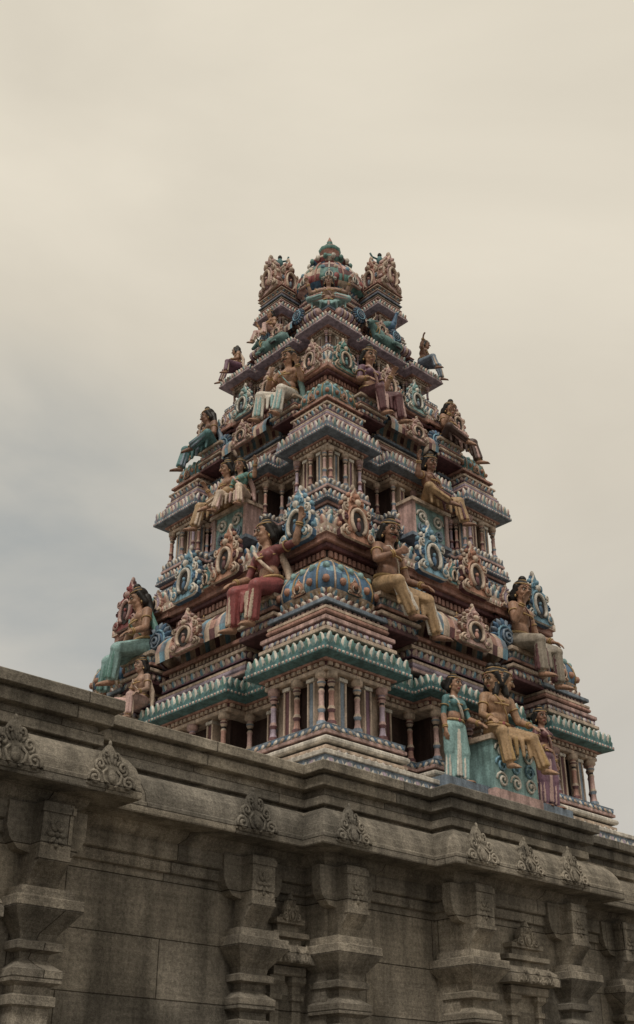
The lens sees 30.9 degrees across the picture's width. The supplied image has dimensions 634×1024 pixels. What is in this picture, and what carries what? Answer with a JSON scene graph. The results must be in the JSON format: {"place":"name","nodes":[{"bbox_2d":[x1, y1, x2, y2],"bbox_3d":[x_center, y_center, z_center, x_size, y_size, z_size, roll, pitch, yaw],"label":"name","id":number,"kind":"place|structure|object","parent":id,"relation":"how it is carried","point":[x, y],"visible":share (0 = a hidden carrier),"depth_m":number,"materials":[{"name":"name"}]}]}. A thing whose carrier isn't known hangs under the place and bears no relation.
{"place":"outdoors","nodes":[
{"label":"outdoors","id":0,"kind":"place"},
{"bbox_2d":[0,666,633,1023],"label":"stone temple wall","id":1,"kind":"structure","parent":0,"point":[138,939],"depth_m":9.46,"materials":[{"name":"stone"}]},
{"bbox_2d":[0,799,633,1023],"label":"pilasters and niches","id":2,"kind":"object","parent":1,"relation":"on","point":[40,911],"visible":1,"depth_m":9.49,"materials":[{"name":"stone"}]},
{"bbox_2d":[0,714,633,892],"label":"cornice carvings","id":3,"kind":"object","parent":1,"relation":"on","point":[109,770],"visible":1,"depth_m":9.42,"materials":[{"name":"stone"}]},
{"bbox_2d":[89,237,633,845],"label":"temple tower","id":4,"kind":"structure","parent":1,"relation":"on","point":[331,655],"depth_m":15.22,"materials":[{"name":"paint"}]},
{"bbox_2d":[95,584,157,695],"bbox_3d":[-2.709,1.747,15.809,0.801,1.691,1.024,24,-37,-37],"label":"seated god statue","id":5,"kind":"object","parent":4,"relation":"on","point":[141,622],"visible":0.91,"depth_m":15.59,"materials":[{"name":"paint"}]},
{"bbox_2d":[114,655,154,717],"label":"seated child statue","id":6,"kind":"object","parent":4,"relation":"on","point":[141,685],"visible":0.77,"depth_m":14.93,"materials":[{"name":"paint"}]},
{"bbox_2d":[169,406,222,471],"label":"seated god statue","id":7,"kind":"object","parent":4,"relation":"on","point":[205,438],"visible":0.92,"depth_m":17.56,"materials":[{"name":"paint"}]},
{"bbox_2d":[183,457,237,531],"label":"seated god statue","id":8,"kind":"object","parent":4,"relation":"on","point":[226,468],"visible":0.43,"depth_m":16.18,"materials":[{"name":"paint"}]},
{"bbox_2d":[214,345,244,383],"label":"kneeling attendant statue","id":9,"kind":"object","parent":4,"relation":"on","point":[233,364],"visible":0.93,"depth_m":18.88,"materials":[{"name":"paint"}]},
{"bbox_2d":[206,455,257,512],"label":"seated goddess statue","id":10,"kind":"object","parent":4,"relation":"on","point":[241,480],"visible":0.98,"depth_m":15.90,"materials":[{"name":"paint"}]},
{"bbox_2d":[217,506,305,634],"bbox_3d":[-0.649,0.729,13.979,1.046,1.701,0.717,-1,-29,1],"label":"seated goddess statue","id":11,"kind":"object","parent":4,"relation":"on","point":[247,593],"visible":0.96,"depth_m":13.97,"materials":[{"name":"paint"}]},
{"bbox_2d":[246,309,276,343],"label":"seated god statue","id":12,"kind":"object","parent":4,"relation":"on","point":[269,324],"visible":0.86,"depth_m":18.73,"materials":[{"name":"paint"}]},
{"bbox_2d":[251,332,289,355],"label":"bull statue","id":13,"kind":"object","parent":4,"relation":"on","point":[268,345],"visible":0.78,"depth_m":18.19,"materials":[{"name":"paint"}]},
{"bbox_2d":[247,345,304,423],"bbox_3d":[-0.515,-1.864,16.480,0.731,1.457,0.695,-18,-34,30],"label":"seated god statue","id":14,"kind":"object","parent":4,"relation":"on","point":[289,376],"visible":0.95,"depth_m":16.40,"materials":[{"name":"paint"}]},
{"bbox_2d":[303,275,352,308],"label":"seated god statue","id":15,"kind":"object","parent":4,"relation":"on","point":[329,293],"visible":0.99,"depth_m":18.22,"materials":[{"name":"paint"}]},
{"bbox_2d":[356,344,412,423],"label":"seated goddess statue","id":16,"kind":"object","parent":4,"relation":"on","point":[375,386],"visible":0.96,"depth_m":16.32,"materials":[{"name":"paint"}]},
{"bbox_2d":[366,313,402,356],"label":"bull statue","id":17,"kind":"object","parent":4,"relation":"on","point":[378,334],"visible":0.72,"depth_m":18.08,"materials":[{"name":"paint"}]},
{"bbox_2d":[383,311,399,331],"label":"peacock statue","id":18,"kind":"object","parent":4,"relation":"on","point":[389,325],"visible":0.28,"depth_m":18.72,"materials":[{"name":"paint"}]},
{"bbox_2d":[371,515,453,641],"bbox_3d":[1.072,0.740,14.024,0.794,1.675,0.955,-17,-33,27],"label":"seated god statue","id":19,"kind":"object","parent":4,"relation":"on","point":[391,576],"visible":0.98,"depth_m":13.90,"materials":[{"name":"paint"}]},
{"bbox_2d":[417,332,448,380],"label":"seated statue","id":20,"kind":"object","parent":4,"relation":"on","point":[426,359],"visible":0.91,"depth_m":18.75,"materials":[{"name":"paint"}]},
{"bbox_2d":[415,449,477,526],"bbox_3d":[1.686,-0.376,16.095,0.879,1.285,0.707,24,-37,-37],"label":"seated god statue","id":21,"kind":"object","parent":4,"relation":"on","point":[434,493],"visible":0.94,"depth_m":15.98,"materials":[{"name":"paint"}]},
{"bbox_2d":[440,671,487,782],"bbox_3d":[1.684,2.496,13.331,0.540,1.371,0.354,5,-29,-9],"label":"standing goddess statue","id":22,"kind":"object","parent":4,"relation":"on","point":[457,753],"visible":0.91,"depth_m":13.21,"materials":[{"name":"paint"}]},
{"bbox_2d":[439,399,489,464],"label":"seated god statue","id":23,"kind":"object","parent":4,"relation":"on","point":[453,432],"visible":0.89,"depth_m":17.37,"materials":[{"name":"paint"}]},
{"bbox_2d":[478,663,559,774],"bbox_3d":[2.287,2.410,13.587,0.756,1.460,0.776,24,-37,-37],"label":"three headed god statue","id":24,"kind":"object","parent":4,"relation":"on","point":[496,705],"visible":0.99,"depth_m":13.63,"materials":[{"name":"paint"}]},
{"bbox_2d":[507,576,574,689],"bbox_3d":[2.933,1.588,15.528,0.737,1.692,0.861,-18,-34,29],"label":"seated god statue","id":25,"kind":"object","parent":4,"relation":"on","point":[543,650],"visible":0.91,"depth_m":15.36,"materials":[{"name":"paint"}]},
{"bbox_2d":[530,705,566,808],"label":"standing goddess statue","id":26,"kind":"object","parent":4,"relation":"on","point":[549,789],"visible":0.7,"depth_m":14.16,"materials":[{"name":"paint"}]},
{"bbox_2d":[0,0,633,835],"label":"sky","id":27,"kind":"structure","parent":0,"point":[155,155],"materials":[{"name":"grey"}]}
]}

